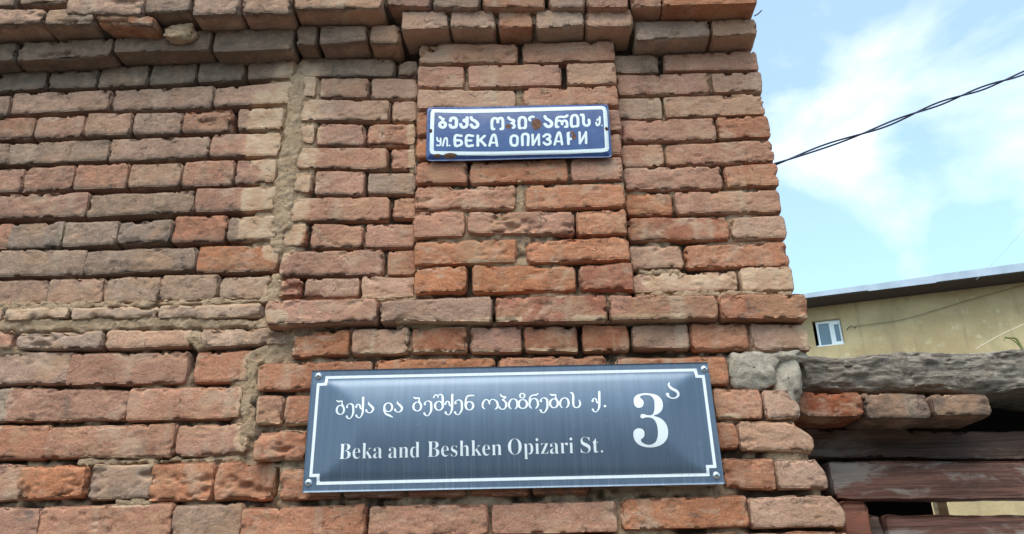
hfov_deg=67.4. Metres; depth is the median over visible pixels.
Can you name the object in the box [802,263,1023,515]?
yellow house
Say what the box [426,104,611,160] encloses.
enamel street sign
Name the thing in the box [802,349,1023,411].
timber beam
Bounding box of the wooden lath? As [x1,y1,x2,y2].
[932,502,948,514]
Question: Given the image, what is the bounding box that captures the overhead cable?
[774,70,1023,164]
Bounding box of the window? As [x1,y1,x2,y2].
[815,319,844,346]
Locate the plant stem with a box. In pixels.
[1003,337,1022,348]
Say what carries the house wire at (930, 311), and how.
attached to the yellow house
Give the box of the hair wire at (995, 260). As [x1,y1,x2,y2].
[976,230,1023,279]
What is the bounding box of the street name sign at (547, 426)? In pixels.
[302,362,724,492]
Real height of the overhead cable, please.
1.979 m
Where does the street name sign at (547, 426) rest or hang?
attached to the brick wall
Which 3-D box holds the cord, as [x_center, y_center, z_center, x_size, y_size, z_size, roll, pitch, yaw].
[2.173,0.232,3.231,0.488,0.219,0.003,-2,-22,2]
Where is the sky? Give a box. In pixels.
[751,0,1023,293]
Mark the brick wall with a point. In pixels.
(226, 226)
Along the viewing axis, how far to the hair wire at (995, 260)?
8.06 m
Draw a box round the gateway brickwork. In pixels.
[793,392,991,431]
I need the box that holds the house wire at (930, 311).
[847,285,1021,329]
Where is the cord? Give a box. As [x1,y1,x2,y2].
[976,324,1023,348]
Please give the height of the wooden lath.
1.797 m
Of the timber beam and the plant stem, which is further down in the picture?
the timber beam
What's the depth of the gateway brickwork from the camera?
1.68 m
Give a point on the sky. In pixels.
(938, 190)
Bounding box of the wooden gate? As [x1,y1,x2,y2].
[802,408,1023,533]
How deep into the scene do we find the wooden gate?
1.72 m
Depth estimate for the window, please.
13.04 m
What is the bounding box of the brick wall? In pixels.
[0,0,846,533]

